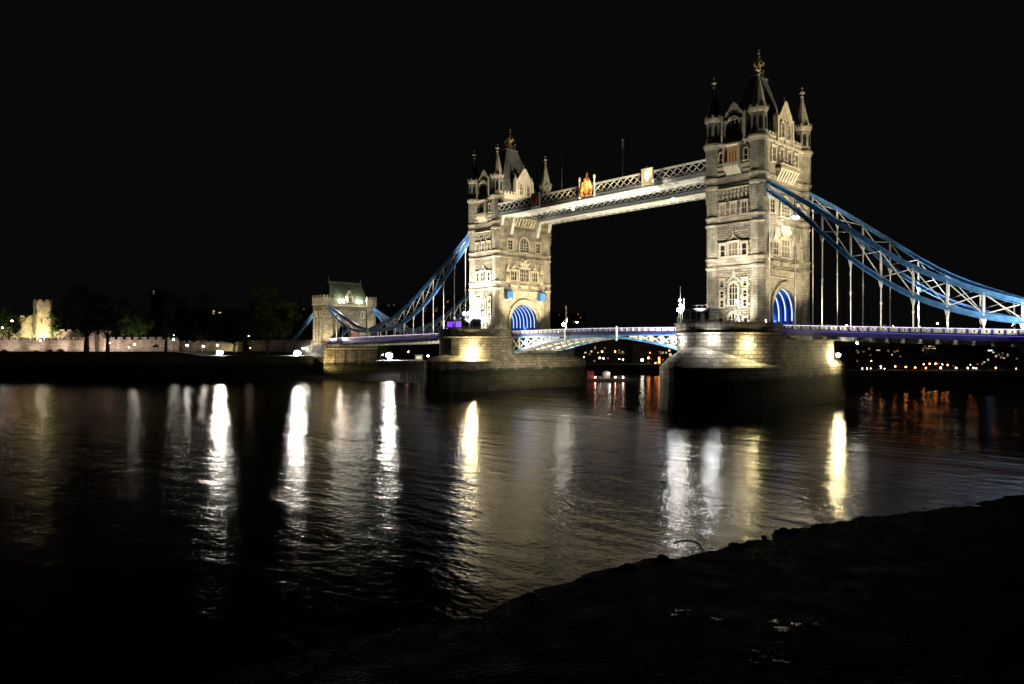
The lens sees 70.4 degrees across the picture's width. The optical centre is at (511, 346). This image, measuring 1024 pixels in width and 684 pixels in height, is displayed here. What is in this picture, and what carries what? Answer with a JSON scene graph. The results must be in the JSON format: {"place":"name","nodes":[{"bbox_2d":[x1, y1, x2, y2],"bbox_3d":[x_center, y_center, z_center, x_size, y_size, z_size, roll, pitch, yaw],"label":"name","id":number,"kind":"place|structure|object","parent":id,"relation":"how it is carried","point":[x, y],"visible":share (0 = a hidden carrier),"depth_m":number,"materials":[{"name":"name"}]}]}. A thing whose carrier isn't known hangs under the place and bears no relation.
{"place":"outdoors","nodes":[
{"label":"outdoors","id":0,"kind":"place"},
{"bbox_2d":[84,331,111,350],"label":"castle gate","id":1,"kind":"structure","parent":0,"point":[99,343],"depth_m":316.00,"materials":[{"name":"stone"}]},
{"bbox_2d":[0,366,423,382],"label":"mud bank","id":2,"kind":"structure","parent":0,"point":[388,374],"depth_m":279.09,"materials":[{"name":"black soil"}]},
{"bbox_2d":[239,340,312,355],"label":"stone wall","id":3,"kind":"structure","parent":2,"relation":"on","point":[277,346],"depth_m":313.55,"materials":[{"name":"stone"}]},
{"bbox_2d":[312,275,378,374],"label":"abutment tower","id":4,"kind":"structure","parent":2,"relation":"on","point":[338,359],"depth_m":289.68,"materials":[{"name":"stone"}]},
{"bbox_2d":[287,313,312,348],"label":"land tie","id":5,"kind":"object","parent":4,"relation":"attached to","point":[303,327],"visible":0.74,"depth_m":299.90,"materials":[{"name":"blue metal"}]},
{"bbox_2d":[126,351,309,355],"bbox_3d":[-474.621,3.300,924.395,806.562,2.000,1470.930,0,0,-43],"label":"ground","id":6,"kind":"structure","parent":0,"point":[240,353],"depth_m":301.56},
{"bbox_2d":[0,306,29,339],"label":"tree","id":7,"kind":"object","parent":6,"relation":"on","point":[14,330],"visible":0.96,"depth_m":321.60,"materials":[{"name":"green plant"}]},
{"bbox_2d":[20,313,32,339],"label":"castle tower","id":8,"kind":"structure","parent":6,"relation":"on","point":[27,327],"depth_m":341.00,"materials":[{"name":"beige stone"}]},
{"bbox_2d":[0,337,84,350],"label":"curtain wall","id":9,"kind":"structure","parent":6,"relation":"on","point":[34,343],"depth_m":312.27,"materials":[{"name":"beige stone"}]},
{"bbox_2d":[33,299,52,339],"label":"castle tower","id":10,"kind":"structure","parent":6,"relation":"on","point":[41,321],"depth_m":338.97,"materials":[{"name":"beige stone"}]},
{"bbox_2d":[46,311,62,337],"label":"tree","id":11,"kind":"object","parent":6,"relation":"on","point":[54,318],"visible":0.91,"depth_m":337.87,"materials":[{"name":"green plant"}]},
{"bbox_2d":[53,329,82,339],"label":"curtain wall","id":12,"kind":"structure","parent":6,"relation":"on","point":[69,333],"depth_m":347.30,"materials":[{"name":"beige stone"}]},
{"bbox_2d":[51,284,110,350],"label":"tree","id":13,"kind":"object","parent":6,"relation":"on","point":[85,331],"visible":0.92,"depth_m":297.53,"materials":[{"name":"green plant"}]},
{"bbox_2d":[78,293,137,350],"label":"tree","id":14,"kind":"object","parent":6,"relation":"on","point":[102,313],"visible":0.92,"depth_m":301.54,"materials":[{"name":"green plant"}]},
{"bbox_2d":[117,313,154,338],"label":"tree","id":15,"kind":"object","parent":6,"relation":"on","point":[131,327],"visible":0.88,"depth_m":320.44,"materials":[{"name":"green plant"}]},
{"bbox_2d":[111,337,179,350],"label":"curtain wall","id":16,"kind":"structure","parent":6,"relation":"on","point":[141,344],"depth_m":320.13,"materials":[{"name":"beige stone"}]},
{"bbox_2d":[150,287,161,338],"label":"building","id":17,"kind":"structure","parent":6,"relation":"on","point":[157,308],"depth_m":460.00,"materials":[{"name":"brick"}]},
{"bbox_2d":[136,286,192,351],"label":"tree","id":18,"kind":"object","parent":6,"relation":"on","point":[165,334],"visible":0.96,"depth_m":299.61,"materials":[{"name":"green plant"}]},
{"bbox_2d":[174,291,230,352],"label":"tree","id":19,"kind":"object","parent":6,"relation":"on","point":[203,328],"visible":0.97,"depth_m":302.46,"materials":[{"name":"green plant"}]},
{"bbox_2d":[180,340,237,350],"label":"curtain wall","id":20,"kind":"structure","parent":6,"relation":"on","point":[191,346],"depth_m":329.73,"materials":[{"name":"beige stone"}]},
{"bbox_2d":[174,306,286,342],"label":"building","id":21,"kind":"structure","parent":6,"relation":"on","point":[233,313],"depth_m":420.00,"materials":[{"name":"brick"}]},
{"bbox_2d":[218,318,247,352],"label":"tree","id":22,"kind":"object","parent":6,"relation":"on","point":[234,341],"visible":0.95,"depth_m":301.88,"materials":[{"name":"green plant"}]},
{"bbox_2d":[235,283,301,353],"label":"tree","id":23,"kind":"object","parent":6,"relation":"on","point":[278,332],"visible":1,"depth_m":298.65,"materials":[{"name":"green plant"}]},
{"bbox_2d":[258,303,341,339],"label":"building","id":24,"kind":"structure","parent":6,"relation":"on","point":[306,313],"depth_m":430.00,"materials":[{"name":"brick"}]},
{"bbox_2d":[205,342,243,350],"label":"stone wall","id":25,"kind":"structure","parent":0,"point":[212,346],"depth_m":323.00,"materials":[{"name":"beige stone"}]},
{"bbox_2d":[377,357,431,360],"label":"pavement","id":26,"kind":"structure","parent":0,"point":[400,358],"depth_m":378.90,"materials":[{"name":"concrete"}]},
{"bbox_2d":[376,333,391,359],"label":"tree","id":27,"kind":"object","parent":26,"relation":"on","point":[385,347],"visible":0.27,"depth_m":344.82,"materials":[{"name":"green plant"}]},
{"bbox_2d":[376,301,423,356],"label":"building","id":28,"kind":"structure","parent":26,"relation":"on","point":[388,309],"depth_m":440.00,"materials":[{"name":"brick"}]},
{"bbox_2d":[414,354,423,360],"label":"kiosk","id":29,"kind":"object","parent":26,"relation":"on","point":[418,357],"visible":1,"depth_m":320.80,"materials":[{"name":"white paint"}]},
{"bbox_2d":[415,292,468,356],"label":"building","id":30,"kind":"structure","parent":26,"relation":"on","point":[431,350],"depth_m":450.00,"materials":[{"name":"brick"}]},
{"bbox_2d":[423,329,585,391],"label":"bridge pier","id":31,"kind":"structure","parent":0,"point":[489,363],"depth_m":204.88,"materials":[{"name":"stone"}]},
{"bbox_2d":[445,317,460,328],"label":"control cabin","id":32,"kind":"object","parent":31,"relation":"on","point":[453,323],"visible":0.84,"depth_m":214.49,"materials":[{"name":"glass"}]},
{"bbox_2d":[460,314,482,328],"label":"control cabin","id":33,"kind":"object","parent":31,"relation":"on","point":[471,323],"visible":0.95,"depth_m":207.59,"materials":[{"name":"metal"}]},
{"bbox_2d":[467,129,551,334],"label":"bridge tower","id":34,"kind":"structure","parent":31,"relation":"on","point":[501,259],"depth_m":217.25,"materials":[{"name":"beige stone"}]},
{"bbox_2d":[328,233,468,337],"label":"suspension chain","id":35,"kind":"object","parent":34,"relation":"hanging from","point":[460,249],"visible":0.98,"depth_m":239.87,"materials":[{"name":"blue metal"}]},
{"bbox_2d":[329,333,438,345],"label":"bridge deck","id":36,"kind":"structure","parent":35,"relation":"hanging from","point":[414,339],"depth_m":256.67,"materials":[{"name":"metal"}]},
{"bbox_2d":[372,292,468,334],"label":"suspension chain","id":37,"kind":"object","parent":34,"relation":"hanging from","point":[377,312],"visible":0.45,"depth_m":268.66,"materials":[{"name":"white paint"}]},
{"bbox_2d":[475,271,479,282],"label":"window","id":38,"kind":"structure","parent":34,"relation":"in","point":[477,274],"depth_m":217.47,"materials":[{"name":"stone"}]},
{"bbox_2d":[478,201,483,213],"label":"window","id":39,"kind":"structure","parent":34,"relation":"in","point":[481,204],"depth_m":215.72,"materials":[{"name":"glass"}]},
{"bbox_2d":[479,299,486,317],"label":"window","id":40,"kind":"structure","parent":34,"relation":"in","point":[483,304],"depth_m":215.51,"materials":[{"name":"stone"}]},
{"bbox_2d":[479,270,486,281],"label":"window","id":41,"kind":"structure","parent":34,"relation":"in","point":[483,273],"depth_m":215.51,"materials":[{"name":"stone"}]},
{"bbox_2d":[480,241,485,251],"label":"window","id":42,"kind":"structure","parent":34,"relation":"in","point":[483,243],"depth_m":215.40,"materials":[{"name":"stone"}]},
{"bbox_2d":[505,289,513,298],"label":"equipment housing","id":43,"kind":"object","parent":34,"relation":"attached to","point":[509,293],"visible":1,"depth_m":211.98,"materials":[{"name":"blue paint"}]},
{"bbox_2d":[506,238,513,250],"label":"window","id":44,"kind":"structure","parent":34,"relation":"in","point":[510,242],"depth_m":214.41,"materials":[{"name":"stone"}]},
{"bbox_2d":[510,269,517,280],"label":"window","id":45,"kind":"structure","parent":34,"relation":"in","point":[513,272],"depth_m":215.48,"materials":[{"name":"stone"}]},
{"bbox_2d":[518,267,530,282],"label":"window","id":46,"kind":"structure","parent":34,"relation":"in","point":[523,273],"depth_m":218.05,"materials":[{"name":"stone"}]},
{"bbox_2d":[518,237,530,253],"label":"window","id":47,"kind":"structure","parent":34,"relation":"in","point":[524,244],"depth_m":218.32,"materials":[{"name":"stone"}]},
{"bbox_2d":[530,271,538,282],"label":"window","id":48,"kind":"structure","parent":34,"relation":"in","point":[534,275],"depth_m":221.27,"materials":[{"name":"stone"}]},
{"bbox_2d":[534,242,541,254],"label":"window","id":49,"kind":"structure","parent":34,"relation":"in","point":[537,245],"depth_m":222.35,"materials":[{"name":"stone"}]},
{"bbox_2d":[537,292,545,300],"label":"equipment housing","id":50,"kind":"object","parent":34,"relation":"attached to","point":[541,296],"visible":1,"depth_m":221.28,"materials":[{"name":"blue paint"}]},
{"bbox_2d":[498,159,705,233],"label":"walkway","id":51,"kind":"structure","parent":34,"relation":"attached to","point":[667,178],"depth_m":181.43,"materials":[{"name":"white paint"}]},
{"bbox_2d":[578,172,595,198],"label":"heraldic crest","id":52,"kind":"object","parent":51,"relation":"on","point":[586,189],"visible":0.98,"depth_m":184.73,"materials":[{"name":"gold paint"}]},
{"bbox_2d":[534,184,705,237],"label":"walkway","id":53,"kind":"structure","parent":34,"relation":"attached to","point":[678,195],"depth_m":198.62,"materials":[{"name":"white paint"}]},
{"bbox_2d":[511,328,635,352],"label":"bascule leaf","id":54,"kind":"object","parent":31,"relation":"attached to","point":[547,343],"visible":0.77,"depth_m":203.30,"materials":[{"name":"metal"}]},
{"bbox_2d":[0,352,1023,683],"bbox_3d":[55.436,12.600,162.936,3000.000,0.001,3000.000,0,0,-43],"label":"river water","id":55,"kind":"structure","parent":0,"point":[178,530],"depth_m":62.52,"materials":[{"name":"black liquid"}]},
{"bbox_2d":[586,371,638,380],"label":"pontoon","id":56,"kind":"object","parent":55,"relation":"on","point":[590,375],"visible":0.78,"depth_m":260.95,"materials":[{"name":"metal"}]},
{"bbox_2d":[673,540,702,550],"bbox_3d":[10.873,12.342,44.784,1.852,0.810,0.100,0,0,0],"label":"hoop","id":57,"kind":"object","parent":55,"relation":"in","point":[690,541],"visible":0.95,"depth_m":44.75,"materials":[{"name":"metal"}]},
{"bbox_2d":[0,0,1023,352],"label":"sky","id":58,"kind":"structure","parent":0,"point":[223,148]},
{"bbox_2d":[200,495,1023,683],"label":"foreshore","id":59,"kind":"structure","parent":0,"point":[988,565],"depth_m":31.83,"materials":[{"name":"black soil"}]},
{"bbox_2d":[520,592,539,597],"bbox_3d":[0.947,12.498,36.442,0.595,0.283,1.053,0,0,-75],"label":"rock","id":60,"kind":"object","parent":59,"relation":"on","point":[530,595],"visible":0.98,"depth_m":36.28,"materials":[{"name":"stone"}]},
{"bbox_2d":[224,495,1023,683],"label":"shingle","id":61,"kind":"object","parent":59,"relation":"on","point":[472,625],"visible":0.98,"depth_m":36.84,"materials":[{"name":"gravel"}]},
{"bbox_2d":[618,564,632,569],"bbox_3d":[6.432,12.503,41.071,0.917,0.302,0.451,0,0,20],"label":"rock","id":62,"kind":"object","parent":59,"relation":"on","point":[625,566],"visible":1,"depth_m":40.93,"materials":[{"name":"stone"}]},
{"bbox_2d":[653,554,671,560],"bbox_3d":[8.879,12.496,42.797,0.678,0.380,1.076,0,0,-43],"label":"rock","id":63,"kind":"object","parent":59,"relation":"on","point":[661,557],"visible":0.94,"depth_m":42.63,"materials":[{"name":"stone"}]},
{"bbox_2d":[454,564,1018,677],"bbox_3d":[11.774,12.091,32.841,26.953,0.979,16.454,0,0,7],"label":"wet shingle","id":64,"kind":"object","parent":59,"relation":"on","point":[781,623],"visible":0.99,"depth_m":31.17,"materials":[{"name":"gravel"}]},
{"bbox_2d":[772,626,790,631],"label":"puddle","id":65,"kind":"object","parent":59,"relation":"on","point":[782,628],"visible":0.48,"depth_m":30.74,"materials":[{"name":"liquid"}]},
{"bbox_2d":[774,527,793,533],"bbox_3d":[18.416,12.484,49.132,0.754,0.384,1.282,0,0,-43],"label":"rock","id":66,"kind":"object","parent":59,"relation":"on","point":[783,530],"visible":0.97,"depth_m":48.97,"materials":[{"name":"stone"}]},
{"bbox_2d":[658,322,845,411],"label":"bridge pier","id":67,"kind":"structure","parent":0,"point":[731,367],"depth_m":143.64,"materials":[{"name":"stone"}]},
{"bbox_2d":[592,327,676,349],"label":"bascule leaf","id":68,"kind":"object","parent":67,"relation":"attached to","point":[661,336],"visible":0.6,"depth_m":175.56,"materials":[{"name":"metal"}]},
{"bbox_2d":[677,286,683,320],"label":"signal mast","id":69,"kind":"object","parent":67,"relation":"on","point":[680,307],"visible":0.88,"depth_m":157.55,"materials":[{"name":"white metal"}]},
{"bbox_2d":[682,302,720,322],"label":"control cabin","id":70,"kind":"object","parent":67,"relation":"on","point":[709,314],"visible":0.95,"depth_m":152.93,"materials":[{"name":"metal"}]},
{"bbox_2d":[703,50,812,329],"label":"bridge tower","id":71,"kind":"structure","parent":67,"relation":"on","point":[756,137],"depth_m":156.68,"materials":[{"name":"stone"}]},
{"bbox_2d":[717,152,722,165],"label":"window","id":72,"kind":"structure","parent":71,"relation":"in","point":[720,153],"depth_m":157.82,"materials":[{"name":"glass"}]},
{"bbox_2d":[718,298,726,307],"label":"window","id":73,"kind":"structure","parent":71,"relation":"in","point":[722,304],"depth_m":157.40,"materials":[{"name":"stone"}]},
{"bbox_2d":[718,289,726,298],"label":"window","id":74,"kind":"structure","parent":71,"relation":"in","point":[721,291],"depth_m":157.48,"materials":[{"name":"stone"}]},
{"bbox_2d":[718,278,726,288],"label":"window","id":75,"kind":"structure","parent":71,"relation":"in","point":[721,285],"depth_m":157.36,"materials":[{"name":"stone"}]},
{"bbox_2d":[718,243,726,257],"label":"window","id":76,"kind":"structure","parent":71,"relation":"in","point":[722,252],"depth_m":157.32,"materials":[{"name":"stone"}]},
{"bbox_2d":[718,202,727,217],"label":"window","id":77,"kind":"structure","parent":71,"relation":"in","point":[723,209],"depth_m":157.29,"materials":[{"name":"stone"}]},
{"bbox_2d":[725,145,736,162],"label":"window","id":78,"kind":"structure","parent":71,"relation":"in","point":[731,151],"depth_m":155.57,"materials":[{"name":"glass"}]},
{"bbox_2d":[726,281,739,306],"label":"window","id":79,"kind":"structure","parent":71,"relation":"in","point":[733,288],"depth_m":155.53,"materials":[{"name":"stone"}]},
{"bbox_2d":[726,240,739,257],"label":"window","id":80,"kind":"structure","parent":71,"relation":"in","point":[733,247],"depth_m":155.53,"materials":[{"name":"stone"}]},
{"bbox_2d":[726,311,740,321],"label":"door","id":81,"kind":"structure","parent":71,"relation":"in","point":[731,316],"depth_m":155.53,"materials":[{"name":"stone"}]},
{"bbox_2d":[728,200,738,215],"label":"window","id":82,"kind":"structure","parent":71,"relation":"in","point":[733,207],"depth_m":155.38,"materials":[{"name":"stone"}]},
{"bbox_2d":[739,240,749,255],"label":"window","id":83,"kind":"structure","parent":71,"relation":"in","point":[744,245],"depth_m":153.49,"materials":[{"name":"stone"}]},
{"bbox_2d":[739,198,749,214],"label":"window","id":84,"kind":"structure","parent":71,"relation":"in","point":[744,206],"depth_m":153.53,"materials":[{"name":"stone"}]},
{"bbox_2d":[741,297,749,307],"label":"window","id":85,"kind":"structure","parent":71,"relation":"in","point":[745,300],"depth_m":153.42,"materials":[{"name":"stone"}]},
{"bbox_2d":[741,288,749,296],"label":"window","id":86,"kind":"structure","parent":71,"relation":"in","point":[745,291],"depth_m":153.38,"materials":[{"name":"stone"}]},
{"bbox_2d":[741,277,749,286],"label":"window","id":87,"kind":"structure","parent":71,"relation":"in","point":[744,283],"depth_m":153.34,"materials":[{"name":"stone"}]},
{"bbox_2d":[742,146,749,160],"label":"window","id":88,"kind":"structure","parent":71,"relation":"in","point":[746,149],"depth_m":153.34,"materials":[{"name":"glass"}]},
{"bbox_2d":[768,196,775,214],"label":"window","id":89,"kind":"structure","parent":71,"relation":"in","point":[773,200],"depth_m":154.47,"materials":[{"name":"stone"}]},
{"bbox_2d":[770,143,777,163],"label":"window","id":90,"kind":"structure","parent":71,"relation":"in","point":[773,150],"depth_m":154.92,"materials":[{"name":"stone"}]},
{"bbox_2d":[773,239,779,256],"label":"window","id":91,"kind":"structure","parent":71,"relation":"in","point":[775,242],"depth_m":155.61,"materials":[{"name":"stone"}]},
{"bbox_2d":[778,147,784,164],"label":"window","id":92,"kind":"structure","parent":71,"relation":"in","point":[780,149],"depth_m":156.67,"materials":[{"name":"stone"}]},
{"bbox_2d":[779,195,790,219],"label":"window","id":93,"kind":"structure","parent":71,"relation":"in","point":[784,211],"depth_m":158.13,"materials":[{"name":"stone"}]},
{"bbox_2d":[779,237,791,259],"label":"window","id":94,"kind":"structure","parent":71,"relation":"in","point":[785,243],"depth_m":158.29,"materials":[{"name":"stone"}]},
{"bbox_2d":[785,149,792,167],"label":"window","id":95,"kind":"structure","parent":71,"relation":"in","point":[788,155],"depth_m":159.65,"materials":[{"name":"stone"}]},
{"bbox_2d":[791,243,798,259],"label":"window","id":96,"kind":"structure","parent":71,"relation":"in","point":[792,244],"depth_m":161.17,"materials":[{"name":"stone"}]},
{"bbox_2d":[793,152,799,167],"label":"window","id":97,"kind":"structure","parent":71,"relation":"in","point":[795,155],"depth_m":161.92,"materials":[{"name":"stone"}]},
{"bbox_2d":[765,178,1023,329],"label":"suspension chain","id":98,"kind":"object","parent":71,"relation":"hanging from","point":[946,307],"visible":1,"depth_m":133.70,"materials":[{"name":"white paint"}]},
{"bbox_2d":[783,325,1023,346],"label":"bridge deck","id":99,"kind":"structure","parent":98,"relation":"hanging from","point":[970,336],"depth_m":132.18,"materials":[{"name":"metal"}]},
{"bbox_2d":[809,192,1023,328],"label":"suspension chain","id":100,"kind":"object","parent":71,"relation":"hanging from","point":[893,243],"visible":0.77,"depth_m":150.12,"materials":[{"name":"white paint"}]},
{"bbox_2d":[585,353,1023,371],"bbox_3d":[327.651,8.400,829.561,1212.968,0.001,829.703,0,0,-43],"label":"pavement","id":101,"kind":"structure","parent":0,"point":[1004,368],"depth_m":286.75,"materials":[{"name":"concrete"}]},
{"bbox_2d":[550,310,584,330],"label":"building","id":102,"kind":"structure","parent":101,"relation":"on","point":[557,319],"depth_m":470.00,"materials":[{"name":"brick"}]},
{"bbox_2d":[575,339,638,362],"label":"building","id":103,"kind":"structure","parent":101,"relation":"on","point":[590,353],"depth_m":360.00,"materials":[{"name":"brick"}]},
{"bbox_2d":[630,342,676,363],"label":"building","id":104,"kind":"structure","parent":101,"relation":"on","point":[655,353],"depth_m":352.00,"materials":[{"name":"brick"}]},
{"bbox_2d":[840,342,918,364],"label":"building","id":105,"kind":"structure","parent":101,"relation":"on","point":[870,353],"depth_m":320.00,"materials":[{"name":"brick"}]},
{"bbox_2d":[889,343,957,353],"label":"building","id":106,"kind":"structure","parent":101,"relation":"on","point":[945,348],"depth_m":330.00,"materials":[{"name":"brick"}]},
{"bbox_2d":[905,350,969,366],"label":"building","id":107,"kind":"structure","parent":101,"relation":"on","point":[931,357],"depth_m":300.00,"materials":[{"name":"brick"}]},
{"bbox_2d":[958,345,1021,364],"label":"building","id":108,"kind":"structure","parent":101,"relation":"on","point":[993,355],"depth_m":330.00,"materials":[{"name":"brick"}]},
{"label":"ground","id":109,"kind":"structure","parent":0,"visible":0},
{"bbox_2d":[0,351,313,371],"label":"quay wall","id":110,"kind":"structure","parent":109,"relation":"on","point":[67,360],"depth_m":285.39,"materials":[{"name":"stone"}]},
{"bbox_2d":[377,361,423,366],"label":"quay wall","id":111,"kind":"structure","parent":109,"relation":"on","point":[389,363],"depth_m":321.09,"materials":[{"name":"stone"}]},
{"bbox_2d":[585,365,1023,383],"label":"embankment","id":112,"kind":"structure","parent":109,"relation":"on","point":[938,377],"depth_m":244.48,"materials":[{"name":"stone"}]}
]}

